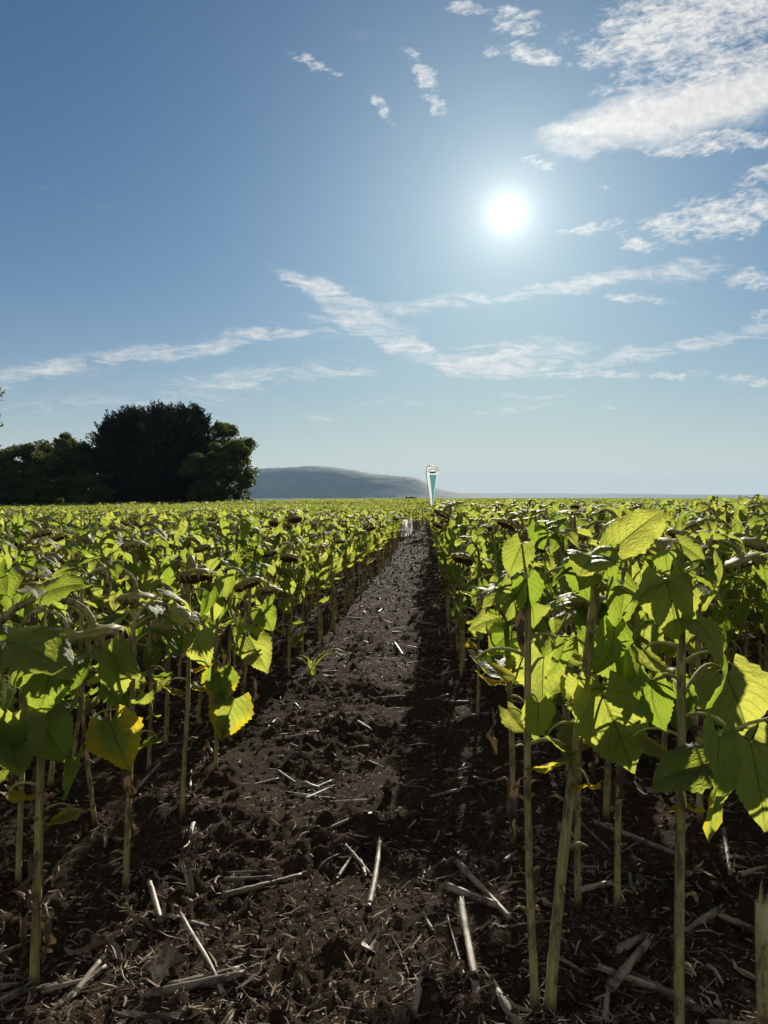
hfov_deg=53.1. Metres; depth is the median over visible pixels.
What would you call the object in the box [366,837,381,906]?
straw stalk
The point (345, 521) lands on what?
sunflower
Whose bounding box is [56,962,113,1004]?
straw stalk
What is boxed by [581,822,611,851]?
old stalk
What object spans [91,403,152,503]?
conifer tree
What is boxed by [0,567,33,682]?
sunflower
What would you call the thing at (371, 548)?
sunflower
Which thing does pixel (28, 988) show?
old stalk
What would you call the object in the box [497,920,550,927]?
old stalk
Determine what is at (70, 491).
bush
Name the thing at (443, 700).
old stalk
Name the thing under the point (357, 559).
sunflower
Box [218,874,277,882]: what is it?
straw stalk
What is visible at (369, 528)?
sunflower
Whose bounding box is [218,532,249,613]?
sunflower
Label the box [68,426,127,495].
broadleaf tree
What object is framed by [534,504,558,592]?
sunflower
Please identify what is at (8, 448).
broadleaf tree
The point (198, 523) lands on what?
sunflower
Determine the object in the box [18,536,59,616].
sunflower
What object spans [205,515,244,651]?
sunflower
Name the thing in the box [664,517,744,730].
sunflower
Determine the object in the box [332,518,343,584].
sunflower
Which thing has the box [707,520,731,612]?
sunflower
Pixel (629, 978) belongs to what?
old stalk
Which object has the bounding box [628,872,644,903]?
old stalk
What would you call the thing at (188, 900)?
old stalk
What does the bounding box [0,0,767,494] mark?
sky
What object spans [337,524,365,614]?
sunflower
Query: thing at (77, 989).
old stalk
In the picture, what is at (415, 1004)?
old stalk
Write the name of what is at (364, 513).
sunflower
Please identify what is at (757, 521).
sunflower
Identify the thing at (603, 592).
sunflower
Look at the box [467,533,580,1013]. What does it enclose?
sunflower
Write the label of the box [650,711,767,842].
sunflower
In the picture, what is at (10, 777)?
sunflower
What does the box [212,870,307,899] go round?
straw stalk
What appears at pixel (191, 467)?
broadleaf tree
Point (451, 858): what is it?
old stalk
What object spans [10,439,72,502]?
broadleaf tree
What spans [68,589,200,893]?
sunflower
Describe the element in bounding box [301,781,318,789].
old stalk
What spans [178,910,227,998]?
split stalk
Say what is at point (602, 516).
sunflower
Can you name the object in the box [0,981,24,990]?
straw stalk
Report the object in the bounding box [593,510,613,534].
sunflower
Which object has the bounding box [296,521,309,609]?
sunflower
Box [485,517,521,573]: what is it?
sunflower
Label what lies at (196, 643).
sunflower
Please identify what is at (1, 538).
sunflower
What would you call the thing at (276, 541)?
sunflower
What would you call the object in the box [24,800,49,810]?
old stalk
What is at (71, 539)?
sunflower
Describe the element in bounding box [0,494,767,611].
sunflower field
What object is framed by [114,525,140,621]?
sunflower
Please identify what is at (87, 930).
old stalk
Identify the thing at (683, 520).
sunflower
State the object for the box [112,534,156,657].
sunflower
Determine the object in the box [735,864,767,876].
straw stalk
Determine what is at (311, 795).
straw stalk
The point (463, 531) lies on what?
sunflower
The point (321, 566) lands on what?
sunflower
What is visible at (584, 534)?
sunflower
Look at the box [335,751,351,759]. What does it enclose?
old stalk
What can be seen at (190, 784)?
old stalk
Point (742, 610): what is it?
sunflower
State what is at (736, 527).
sunflower
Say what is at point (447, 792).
straw stalk
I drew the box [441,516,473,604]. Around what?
sunflower
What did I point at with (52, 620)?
sunflower
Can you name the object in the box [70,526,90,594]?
sunflower
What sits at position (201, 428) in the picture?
conifer tree
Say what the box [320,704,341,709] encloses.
old stalk
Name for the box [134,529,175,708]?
sunflower
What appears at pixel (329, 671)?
old stalk
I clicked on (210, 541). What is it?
sunflower
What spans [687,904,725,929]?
straw stalk
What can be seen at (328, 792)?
old stalk
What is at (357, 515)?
sunflower
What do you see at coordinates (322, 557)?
sunflower
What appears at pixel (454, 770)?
old stalk
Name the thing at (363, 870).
old stalk
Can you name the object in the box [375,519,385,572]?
sunflower
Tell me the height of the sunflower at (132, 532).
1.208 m
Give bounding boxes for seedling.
[394,806,407,816]
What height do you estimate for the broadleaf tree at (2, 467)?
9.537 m
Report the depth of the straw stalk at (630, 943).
2.49 m
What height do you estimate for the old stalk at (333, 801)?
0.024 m
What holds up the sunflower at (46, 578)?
on the ground
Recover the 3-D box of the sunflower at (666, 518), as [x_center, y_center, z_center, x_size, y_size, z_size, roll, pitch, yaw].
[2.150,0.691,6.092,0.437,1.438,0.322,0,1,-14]
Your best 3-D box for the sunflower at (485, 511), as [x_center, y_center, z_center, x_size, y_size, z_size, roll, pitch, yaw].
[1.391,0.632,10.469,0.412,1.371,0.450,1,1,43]
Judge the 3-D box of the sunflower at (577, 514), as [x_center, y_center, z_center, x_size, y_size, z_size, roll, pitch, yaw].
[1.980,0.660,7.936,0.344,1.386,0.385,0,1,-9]
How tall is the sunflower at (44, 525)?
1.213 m
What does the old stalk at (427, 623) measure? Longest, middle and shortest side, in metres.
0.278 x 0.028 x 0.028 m
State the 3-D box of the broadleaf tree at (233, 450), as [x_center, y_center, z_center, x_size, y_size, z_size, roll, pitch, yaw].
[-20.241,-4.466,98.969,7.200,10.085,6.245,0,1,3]
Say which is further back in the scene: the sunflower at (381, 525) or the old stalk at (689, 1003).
the sunflower at (381, 525)
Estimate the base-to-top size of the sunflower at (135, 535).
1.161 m
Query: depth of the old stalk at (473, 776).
4.05 m
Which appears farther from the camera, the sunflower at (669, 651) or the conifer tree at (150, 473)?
the conifer tree at (150, 473)
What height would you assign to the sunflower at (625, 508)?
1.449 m
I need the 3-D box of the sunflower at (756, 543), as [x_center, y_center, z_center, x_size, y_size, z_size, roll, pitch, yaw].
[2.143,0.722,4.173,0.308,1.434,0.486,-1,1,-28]
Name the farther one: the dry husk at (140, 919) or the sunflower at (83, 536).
the sunflower at (83, 536)
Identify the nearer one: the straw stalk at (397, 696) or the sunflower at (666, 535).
the sunflower at (666, 535)
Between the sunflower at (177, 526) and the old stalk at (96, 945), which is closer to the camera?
the old stalk at (96, 945)
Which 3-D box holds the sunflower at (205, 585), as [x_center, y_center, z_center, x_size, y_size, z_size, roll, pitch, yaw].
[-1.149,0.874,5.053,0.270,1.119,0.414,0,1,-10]
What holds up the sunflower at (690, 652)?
on the ground
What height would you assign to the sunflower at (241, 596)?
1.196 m
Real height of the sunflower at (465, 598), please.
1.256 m
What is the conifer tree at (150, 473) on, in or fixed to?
on the ground
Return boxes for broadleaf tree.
[0,387,4,454]
[0,442,55,504]
[0,448,15,501]
[3,444,28,504]
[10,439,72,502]
[30,432,97,503]
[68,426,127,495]
[178,453,231,502]
[200,439,254,502]
[203,420,259,486]
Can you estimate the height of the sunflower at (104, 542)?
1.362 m
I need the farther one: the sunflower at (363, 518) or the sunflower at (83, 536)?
the sunflower at (363, 518)
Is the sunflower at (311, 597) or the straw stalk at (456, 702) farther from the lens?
the sunflower at (311, 597)
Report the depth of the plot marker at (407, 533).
35.12 m
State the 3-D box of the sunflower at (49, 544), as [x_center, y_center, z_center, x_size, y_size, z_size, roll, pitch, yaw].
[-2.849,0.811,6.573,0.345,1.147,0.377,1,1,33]
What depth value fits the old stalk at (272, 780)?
4.06 m
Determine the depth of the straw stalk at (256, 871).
3.06 m
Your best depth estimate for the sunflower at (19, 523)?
5.98 m
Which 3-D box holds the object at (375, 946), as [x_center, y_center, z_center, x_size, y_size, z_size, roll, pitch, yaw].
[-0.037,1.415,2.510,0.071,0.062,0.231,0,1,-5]
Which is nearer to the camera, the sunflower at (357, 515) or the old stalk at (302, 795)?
the old stalk at (302, 795)
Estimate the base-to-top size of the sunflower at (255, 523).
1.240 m
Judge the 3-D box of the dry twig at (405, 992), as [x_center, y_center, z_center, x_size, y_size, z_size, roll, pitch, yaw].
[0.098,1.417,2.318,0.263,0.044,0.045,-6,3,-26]
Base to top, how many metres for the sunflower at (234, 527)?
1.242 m
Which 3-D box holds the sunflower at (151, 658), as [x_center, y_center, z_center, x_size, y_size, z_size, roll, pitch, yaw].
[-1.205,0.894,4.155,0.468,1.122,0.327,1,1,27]
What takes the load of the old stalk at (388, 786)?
on the ground
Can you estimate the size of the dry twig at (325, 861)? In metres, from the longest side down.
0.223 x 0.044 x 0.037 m
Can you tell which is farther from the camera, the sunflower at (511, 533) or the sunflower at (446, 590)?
the sunflower at (446, 590)
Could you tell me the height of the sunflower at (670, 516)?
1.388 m
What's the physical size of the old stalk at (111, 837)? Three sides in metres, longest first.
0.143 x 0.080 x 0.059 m
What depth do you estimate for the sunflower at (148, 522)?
9.03 m
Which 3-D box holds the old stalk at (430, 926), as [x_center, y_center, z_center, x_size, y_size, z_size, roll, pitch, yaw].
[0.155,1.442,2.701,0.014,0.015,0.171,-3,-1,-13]
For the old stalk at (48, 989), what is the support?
on the ground
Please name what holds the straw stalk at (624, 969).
on the ground
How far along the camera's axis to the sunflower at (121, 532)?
7.98 m
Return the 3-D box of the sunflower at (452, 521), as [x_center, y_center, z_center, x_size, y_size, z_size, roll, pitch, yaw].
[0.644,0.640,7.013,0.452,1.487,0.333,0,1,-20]
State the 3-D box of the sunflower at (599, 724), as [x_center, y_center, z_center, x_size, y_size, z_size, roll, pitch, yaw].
[0.622,0.723,2.218,0.322,1.466,0.434,1,1,29]
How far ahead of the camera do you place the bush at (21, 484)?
99.81 m
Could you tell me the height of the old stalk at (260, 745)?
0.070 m
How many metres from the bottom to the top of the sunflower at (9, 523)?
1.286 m
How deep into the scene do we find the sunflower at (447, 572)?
7.49 m
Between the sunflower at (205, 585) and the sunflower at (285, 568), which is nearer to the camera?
the sunflower at (205, 585)
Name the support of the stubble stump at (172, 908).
on the ground
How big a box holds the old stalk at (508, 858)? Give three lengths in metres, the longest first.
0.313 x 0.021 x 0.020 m
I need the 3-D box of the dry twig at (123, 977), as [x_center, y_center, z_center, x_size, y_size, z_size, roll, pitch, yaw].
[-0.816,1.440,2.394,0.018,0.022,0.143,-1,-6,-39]
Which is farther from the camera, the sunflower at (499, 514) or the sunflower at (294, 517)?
the sunflower at (294, 517)
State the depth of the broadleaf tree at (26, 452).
105.31 m
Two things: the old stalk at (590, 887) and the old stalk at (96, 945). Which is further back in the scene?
the old stalk at (590, 887)
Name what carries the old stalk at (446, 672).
on the ground
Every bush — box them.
[0,476,63,504]
[0,478,32,504]
[45,468,116,503]
[65,475,113,503]
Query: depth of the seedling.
3.46 m
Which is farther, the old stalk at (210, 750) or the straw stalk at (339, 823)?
the old stalk at (210, 750)
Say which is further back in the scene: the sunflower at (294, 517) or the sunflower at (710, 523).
the sunflower at (294, 517)
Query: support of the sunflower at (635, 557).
on the ground
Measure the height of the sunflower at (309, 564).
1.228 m
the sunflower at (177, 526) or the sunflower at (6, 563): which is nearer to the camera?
the sunflower at (6, 563)
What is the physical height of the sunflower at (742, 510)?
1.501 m
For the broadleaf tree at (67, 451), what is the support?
on the ground
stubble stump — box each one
[147,877,162,926]
[161,896,166,920]
[170,901,174,913]
[299,917,307,958]
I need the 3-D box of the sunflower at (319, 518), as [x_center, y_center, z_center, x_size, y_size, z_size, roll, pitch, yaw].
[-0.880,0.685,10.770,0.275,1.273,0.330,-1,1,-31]
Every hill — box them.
[229,466,500,497]
[466,493,767,497]
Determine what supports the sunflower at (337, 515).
on the ground
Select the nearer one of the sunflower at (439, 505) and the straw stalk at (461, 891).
the straw stalk at (461, 891)
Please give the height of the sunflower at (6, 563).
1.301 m
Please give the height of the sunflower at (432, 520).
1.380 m
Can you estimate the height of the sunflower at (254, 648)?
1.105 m
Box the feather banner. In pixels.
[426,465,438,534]
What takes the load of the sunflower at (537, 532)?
on the ground
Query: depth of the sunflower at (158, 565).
6.60 m
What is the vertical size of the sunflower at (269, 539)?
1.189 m
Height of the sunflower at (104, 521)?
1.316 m
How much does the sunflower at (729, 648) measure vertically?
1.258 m
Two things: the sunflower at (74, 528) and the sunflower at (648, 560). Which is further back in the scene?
the sunflower at (74, 528)
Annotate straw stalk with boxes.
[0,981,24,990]
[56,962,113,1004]
[132,762,162,796]
[142,967,250,995]
[163,913,222,932]
[165,962,247,984]
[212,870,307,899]
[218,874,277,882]
[225,869,269,873]
[273,730,320,736]
[276,733,312,740]
[301,784,334,800]
[307,779,332,792]
[324,817,351,829]
[342,842,371,876]
[356,719,371,729]
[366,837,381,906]
[375,695,409,698]
[393,642,403,655]
[429,780,494,797]
[441,882,497,907]
[446,700,476,703]
[447,914,469,991]
[453,858,517,923]
[490,978,523,1023]
[559,956,591,975]
[590,817,674,854]
[602,977,610,1023]
[608,930,652,956]
[608,934,654,992]
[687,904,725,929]
[710,908,754,928]
[721,827,731,875]
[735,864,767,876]
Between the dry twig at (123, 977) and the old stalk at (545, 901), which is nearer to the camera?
the dry twig at (123, 977)
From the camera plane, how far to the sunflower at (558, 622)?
2.76 m
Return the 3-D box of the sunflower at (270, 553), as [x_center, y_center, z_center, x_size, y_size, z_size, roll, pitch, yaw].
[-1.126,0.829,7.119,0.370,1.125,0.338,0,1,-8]
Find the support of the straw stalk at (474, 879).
on the ground
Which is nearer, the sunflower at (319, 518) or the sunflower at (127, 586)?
the sunflower at (127, 586)
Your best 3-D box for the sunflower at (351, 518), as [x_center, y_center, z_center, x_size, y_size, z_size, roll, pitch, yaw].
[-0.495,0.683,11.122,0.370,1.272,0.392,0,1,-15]
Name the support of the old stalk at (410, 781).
on the ground
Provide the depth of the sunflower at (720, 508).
8.23 m
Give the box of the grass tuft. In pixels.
[294,648,349,674]
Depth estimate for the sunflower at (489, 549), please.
6.46 m
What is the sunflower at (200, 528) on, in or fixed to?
on the ground
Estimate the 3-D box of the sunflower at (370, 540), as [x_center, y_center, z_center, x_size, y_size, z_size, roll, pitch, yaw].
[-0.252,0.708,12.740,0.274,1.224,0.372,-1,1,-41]
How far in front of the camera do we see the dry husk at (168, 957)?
2.36 m
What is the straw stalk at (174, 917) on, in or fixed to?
on the ground
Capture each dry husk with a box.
[130,916,169,935]
[150,945,189,979]
[380,977,428,1017]
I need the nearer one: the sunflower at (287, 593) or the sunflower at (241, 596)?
the sunflower at (241, 596)
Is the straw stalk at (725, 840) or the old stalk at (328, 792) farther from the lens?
the old stalk at (328, 792)
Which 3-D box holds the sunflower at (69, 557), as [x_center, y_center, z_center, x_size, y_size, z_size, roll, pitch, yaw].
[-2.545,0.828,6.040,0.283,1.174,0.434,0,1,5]
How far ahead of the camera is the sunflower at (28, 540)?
6.88 m
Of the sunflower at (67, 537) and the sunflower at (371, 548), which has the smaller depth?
the sunflower at (67, 537)
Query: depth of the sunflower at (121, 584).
7.10 m
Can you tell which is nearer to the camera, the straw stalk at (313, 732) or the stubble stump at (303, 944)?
the stubble stump at (303, 944)
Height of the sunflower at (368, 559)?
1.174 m
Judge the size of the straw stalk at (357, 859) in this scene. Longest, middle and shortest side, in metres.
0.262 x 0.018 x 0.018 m
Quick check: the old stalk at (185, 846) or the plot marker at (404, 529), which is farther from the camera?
the plot marker at (404, 529)
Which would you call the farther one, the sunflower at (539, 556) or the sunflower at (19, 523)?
the sunflower at (19, 523)
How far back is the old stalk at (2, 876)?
3.03 m
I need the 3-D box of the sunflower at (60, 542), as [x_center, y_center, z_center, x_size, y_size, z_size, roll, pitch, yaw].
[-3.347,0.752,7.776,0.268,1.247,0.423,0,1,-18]
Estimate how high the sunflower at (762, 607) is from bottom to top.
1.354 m
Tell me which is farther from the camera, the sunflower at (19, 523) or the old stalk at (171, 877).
the sunflower at (19, 523)
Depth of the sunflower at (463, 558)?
5.11 m
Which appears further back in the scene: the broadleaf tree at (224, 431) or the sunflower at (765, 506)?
the broadleaf tree at (224, 431)
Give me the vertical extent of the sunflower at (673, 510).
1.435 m
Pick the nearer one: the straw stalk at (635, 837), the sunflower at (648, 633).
the sunflower at (648, 633)
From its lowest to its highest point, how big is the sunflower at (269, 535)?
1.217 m
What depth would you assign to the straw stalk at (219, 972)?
2.35 m
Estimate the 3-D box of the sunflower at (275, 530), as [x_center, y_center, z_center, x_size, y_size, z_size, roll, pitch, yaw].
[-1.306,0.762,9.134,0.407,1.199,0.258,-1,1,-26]
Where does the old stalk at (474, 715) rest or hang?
on the ground
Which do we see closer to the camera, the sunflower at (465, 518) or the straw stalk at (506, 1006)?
the straw stalk at (506, 1006)
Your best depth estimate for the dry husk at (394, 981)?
2.23 m
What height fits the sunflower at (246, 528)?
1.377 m
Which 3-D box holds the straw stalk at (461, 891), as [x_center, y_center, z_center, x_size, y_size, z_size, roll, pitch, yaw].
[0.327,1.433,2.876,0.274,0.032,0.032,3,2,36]
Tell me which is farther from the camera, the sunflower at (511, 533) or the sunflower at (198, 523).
the sunflower at (198, 523)
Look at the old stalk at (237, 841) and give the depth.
3.26 m
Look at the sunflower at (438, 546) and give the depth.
8.70 m
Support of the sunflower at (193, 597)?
on the ground
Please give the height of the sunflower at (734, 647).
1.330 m
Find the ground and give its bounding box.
[0,498,767,1023]
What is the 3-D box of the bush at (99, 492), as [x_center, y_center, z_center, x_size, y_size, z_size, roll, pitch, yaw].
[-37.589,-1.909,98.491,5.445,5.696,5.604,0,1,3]
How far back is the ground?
3.27 m
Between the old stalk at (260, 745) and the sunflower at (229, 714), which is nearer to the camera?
the sunflower at (229, 714)
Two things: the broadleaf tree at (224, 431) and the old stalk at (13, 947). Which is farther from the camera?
the broadleaf tree at (224, 431)
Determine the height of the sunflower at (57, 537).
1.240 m
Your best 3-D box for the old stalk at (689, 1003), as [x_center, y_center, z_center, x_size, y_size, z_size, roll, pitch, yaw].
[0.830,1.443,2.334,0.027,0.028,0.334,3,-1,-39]
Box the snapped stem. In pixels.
[755,881,767,1023]
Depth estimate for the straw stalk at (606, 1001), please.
2.26 m
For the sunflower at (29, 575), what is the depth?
4.35 m
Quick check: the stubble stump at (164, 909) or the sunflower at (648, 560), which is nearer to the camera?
the stubble stump at (164, 909)
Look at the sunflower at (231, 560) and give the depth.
5.47 m
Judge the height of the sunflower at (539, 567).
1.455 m
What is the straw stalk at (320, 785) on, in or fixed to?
on the ground
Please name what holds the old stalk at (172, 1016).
on the ground
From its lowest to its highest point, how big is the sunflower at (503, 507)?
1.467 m
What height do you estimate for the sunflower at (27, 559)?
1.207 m
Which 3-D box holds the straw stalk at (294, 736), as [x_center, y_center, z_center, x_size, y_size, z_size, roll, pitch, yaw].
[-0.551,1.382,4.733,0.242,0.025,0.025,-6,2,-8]
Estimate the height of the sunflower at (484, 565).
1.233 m
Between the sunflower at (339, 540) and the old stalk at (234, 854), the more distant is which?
the sunflower at (339, 540)
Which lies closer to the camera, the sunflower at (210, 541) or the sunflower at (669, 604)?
the sunflower at (669, 604)
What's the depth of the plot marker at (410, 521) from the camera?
37.03 m
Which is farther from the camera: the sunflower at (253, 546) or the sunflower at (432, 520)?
the sunflower at (432, 520)
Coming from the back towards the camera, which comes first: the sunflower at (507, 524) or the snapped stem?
the sunflower at (507, 524)
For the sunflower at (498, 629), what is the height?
1.205 m
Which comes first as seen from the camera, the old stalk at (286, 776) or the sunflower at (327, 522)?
the old stalk at (286, 776)
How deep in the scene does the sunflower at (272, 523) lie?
9.46 m
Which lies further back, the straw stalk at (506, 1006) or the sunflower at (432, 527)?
the sunflower at (432, 527)
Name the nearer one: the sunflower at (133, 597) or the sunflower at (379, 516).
the sunflower at (133, 597)
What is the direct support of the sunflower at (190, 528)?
on the ground
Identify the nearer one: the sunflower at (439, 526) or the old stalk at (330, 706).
the old stalk at (330, 706)
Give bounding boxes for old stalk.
[0,868,14,878]
[0,977,76,994]
[0,980,34,1005]
[1,937,42,953]
[9,887,31,905]
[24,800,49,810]
[30,978,82,994]
[59,808,86,812]
[64,940,119,960]
[71,954,107,997]
[74,928,119,941]
[103,832,123,846]
[107,993,161,1023]
[129,996,202,1023]
[148,793,209,798]
[163,875,177,879]
[168,888,207,910]
[181,825,198,849]
[189,770,191,789]
[189,821,195,831]
[205,739,213,754]
[219,852,237,859]
[222,837,274,853]
[255,777,280,783]
[257,740,264,749]
[277,769,295,784]
[287,791,337,799]
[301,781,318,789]
[313,790,354,801]
[319,670,339,672]
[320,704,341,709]
[328,799,365,802]
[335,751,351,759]
[335,846,358,881]
[346,745,370,749]
[350,647,373,654]
[360,857,367,878]
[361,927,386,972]
[375,783,393,795]
[405,778,425,784]
[408,955,429,1018]
[419,621,436,624]
[421,910,434,932]
[432,697,446,704]
[435,669,459,676]
[443,763,472,771]
[445,845,467,861]
[452,711,489,720]
[455,776,491,780]
[492,766,509,771]
[496,777,507,780]
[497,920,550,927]
[501,849,518,863]
[534,896,552,906]
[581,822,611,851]
[581,879,613,892]
[590,963,694,1001]
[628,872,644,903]
[629,970,707,1011]
[704,1017,754,1023]
[735,966,755,978]
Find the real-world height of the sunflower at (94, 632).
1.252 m
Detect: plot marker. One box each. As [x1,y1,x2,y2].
[401,520,407,538]
[406,519,408,537]
[409,518,411,535]
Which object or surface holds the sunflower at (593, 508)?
on the ground
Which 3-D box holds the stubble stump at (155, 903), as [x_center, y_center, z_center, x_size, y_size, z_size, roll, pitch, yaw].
[-0.841,1.420,2.817,0.025,0.025,0.333,-1,5,-25]
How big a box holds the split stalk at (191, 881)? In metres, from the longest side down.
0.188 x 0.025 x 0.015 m
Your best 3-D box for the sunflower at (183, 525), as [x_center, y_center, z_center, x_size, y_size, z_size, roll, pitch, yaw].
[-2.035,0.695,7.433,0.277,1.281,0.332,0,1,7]
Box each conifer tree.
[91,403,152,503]
[123,399,197,502]
[159,400,223,502]
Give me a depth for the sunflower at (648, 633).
2.74 m
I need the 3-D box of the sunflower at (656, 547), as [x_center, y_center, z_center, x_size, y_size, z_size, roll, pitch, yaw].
[1.173,0.717,3.549,0.497,1.465,0.315,0,1,-12]
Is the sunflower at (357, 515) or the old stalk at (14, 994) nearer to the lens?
the old stalk at (14, 994)
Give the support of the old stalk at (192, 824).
on the ground
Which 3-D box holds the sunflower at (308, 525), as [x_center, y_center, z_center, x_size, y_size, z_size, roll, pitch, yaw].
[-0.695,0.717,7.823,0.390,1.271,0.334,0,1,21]
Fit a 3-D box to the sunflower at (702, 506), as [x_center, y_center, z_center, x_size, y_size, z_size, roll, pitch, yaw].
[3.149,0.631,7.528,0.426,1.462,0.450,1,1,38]
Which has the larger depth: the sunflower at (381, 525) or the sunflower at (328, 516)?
the sunflower at (381, 525)
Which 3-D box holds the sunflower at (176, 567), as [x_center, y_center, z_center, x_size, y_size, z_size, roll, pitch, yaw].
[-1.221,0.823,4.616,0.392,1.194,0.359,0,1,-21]
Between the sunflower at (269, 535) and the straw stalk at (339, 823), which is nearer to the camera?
the straw stalk at (339, 823)
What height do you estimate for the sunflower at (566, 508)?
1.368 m
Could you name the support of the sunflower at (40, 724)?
on the ground
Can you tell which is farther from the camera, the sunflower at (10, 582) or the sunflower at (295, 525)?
the sunflower at (295, 525)
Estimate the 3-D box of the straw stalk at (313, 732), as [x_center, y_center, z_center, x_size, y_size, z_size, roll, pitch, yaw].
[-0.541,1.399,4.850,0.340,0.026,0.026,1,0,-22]
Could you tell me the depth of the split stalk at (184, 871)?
2.89 m
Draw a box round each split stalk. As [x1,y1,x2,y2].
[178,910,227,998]
[179,853,190,896]
[187,860,194,896]
[457,896,484,1023]
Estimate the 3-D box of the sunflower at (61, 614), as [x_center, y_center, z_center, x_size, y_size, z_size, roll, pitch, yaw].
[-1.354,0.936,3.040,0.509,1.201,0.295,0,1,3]
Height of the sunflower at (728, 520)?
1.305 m
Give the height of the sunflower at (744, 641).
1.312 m
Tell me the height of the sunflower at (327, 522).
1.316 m
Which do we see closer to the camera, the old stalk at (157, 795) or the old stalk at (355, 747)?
the old stalk at (157, 795)
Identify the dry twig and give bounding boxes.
[113,968,130,984]
[318,846,352,869]
[392,964,456,1001]
[400,782,426,788]
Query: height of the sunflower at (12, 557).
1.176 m
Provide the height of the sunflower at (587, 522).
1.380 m
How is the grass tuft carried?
on the ground
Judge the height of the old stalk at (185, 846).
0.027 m
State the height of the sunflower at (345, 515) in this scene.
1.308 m
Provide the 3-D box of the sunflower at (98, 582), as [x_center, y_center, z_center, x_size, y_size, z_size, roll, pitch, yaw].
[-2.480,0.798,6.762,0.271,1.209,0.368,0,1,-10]
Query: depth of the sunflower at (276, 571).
10.05 m
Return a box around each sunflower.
[0,512,55,566]
[0,524,13,566]
[0,536,12,609]
[0,540,16,612]
[0,548,16,613]
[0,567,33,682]
[0,572,92,986]
[0,586,131,782]
[0,601,82,883]
[0,604,33,790]
[2,521,31,540]
[5,550,59,626]
[10,529,46,581]
[11,565,54,704]
[14,550,53,620]
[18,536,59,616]
[26,527,69,546]
[26,540,57,618]
[36,523,59,544]
[38,563,97,788]
[42,543,96,712]
[42,544,78,627]
[49,525,64,551]
[52,556,161,827]
[59,527,79,556]
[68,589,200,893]
[69,535,83,576]
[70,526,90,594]
[70,528,98,675]
[72,587,113,757]
[73,525,122,690]
[87,548,118,660]
[89,523,148,719]
[90,514,110,526]
[103,526,127,614]
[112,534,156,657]
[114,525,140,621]
[115,534,130,624]
[118,515,146,561]
[123,526,136,624]
[124,544,169,669]
[127,575,193,772]
[131,531,146,643]
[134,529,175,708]
[139,523,179,678]
[141,521,181,642]
[142,513,166,559]
[147,531,180,639]
[149,550,206,748]
[154,548,221,819]
[162,518,187,541]
[171,521,192,549]
[173,533,213,679]
[180,533,213,617]
[187,518,212,589]
[189,517,208,562]
[190,557,267,770]
[191,537,234,670]
[191,559,229,726]
[193,525,224,660]
[200,542,245,664]
[203,544,240,667]
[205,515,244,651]
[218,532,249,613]
[219,514,261,677]
[227,562,282,732]
[233,525,252,616]
[234,534,263,670]
[241,519,258,615]
[244,541,279,625]
[248,527,271,629]
[252,528,283,633]
[262,518,285,611]
[263,526,283,599]
[264,515,284,611]
[264,530,298,652]
[265,541,292,637]
[274,539,309,677]
[277,509,305,621]
[278,544,305,669]
[279,531,318,665]
[283,521,303,619]
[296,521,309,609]
[299,519,316,603]
[301,530,316,617]
[302,520,334,644]
[302,533,333,656]
[312,516,323,570]
[312,518,344,632]
[316,526,338,605]
[317,523,338,597]
[319,511,336,588]
[323,530,347,634]
[327,531,348,619]
[332,510,348,578]
[332,517,356,608]
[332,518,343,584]
[333,519,343,587]
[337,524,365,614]
[338,509,352,580]
[339,515,361,598]
[348,520,362,604]
[349,513,362,577]
[351,519,366,593]
[355,510,372,573]
[357,521,377,599]
[359,518,376,589]
[360,518,378,591]
[361,517,375,577]
[362,517,372,581]
[370,528,383,576]
[373,513,384,569]
[373,520,386,578]
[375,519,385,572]
[381,518,388,570]
[426,512,441,578]
[427,503,440,549]
[430,505,448,575]
[431,501,479,661]
[431,518,453,635]
[435,501,449,585]
[435,529,450,629]
[437,507,457,609]
[437,523,472,652]
[438,535,451,620]
[439,508,471,578]
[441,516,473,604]
[447,531,477,678]
[447,535,498,720]
[449,522,481,671]
[467,503,485,573]
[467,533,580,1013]
[468,566,548,846]
[469,515,489,580]
[473,535,493,581]
[475,508,491,584]
[475,518,515,667]
[482,526,505,580]
[483,501,507,542]
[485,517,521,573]
[490,511,519,542]
[495,510,542,686]
[503,514,550,576]
[505,502,520,513]
[511,506,525,517]
[520,508,569,732]
[522,519,592,781]
[523,530,581,621]
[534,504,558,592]
[539,509,591,718]
[539,509,663,1011]
[541,598,635,908]
[556,516,580,635]
[563,507,589,517]
[566,509,586,526]
[576,518,607,681]
[587,506,610,529]
[588,504,619,549]
[588,518,678,821]
[591,602,713,915]
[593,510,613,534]
[599,569,620,595]
[616,545,642,560]
[617,544,658,624]
[618,501,643,517]
[618,535,767,1023]
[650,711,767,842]
[656,530,733,794]
[658,508,674,656]
[663,517,688,681]
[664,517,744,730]
[666,504,686,517]
[668,512,687,563]
[668,532,767,825]
[671,513,701,674]
[674,509,727,736]
[685,529,760,671]
[688,502,725,521]
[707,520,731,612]
[709,500,734,520]
[713,518,742,660]
[717,548,749,673]
[720,517,733,621]
[730,511,767,729]
[730,523,742,646]
[730,526,756,660]
[730,569,742,662]
[733,500,767,659]
[737,521,767,670]
[740,526,767,634]
[757,558,767,628]
[761,503,767,566]
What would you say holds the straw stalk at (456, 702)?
on the ground

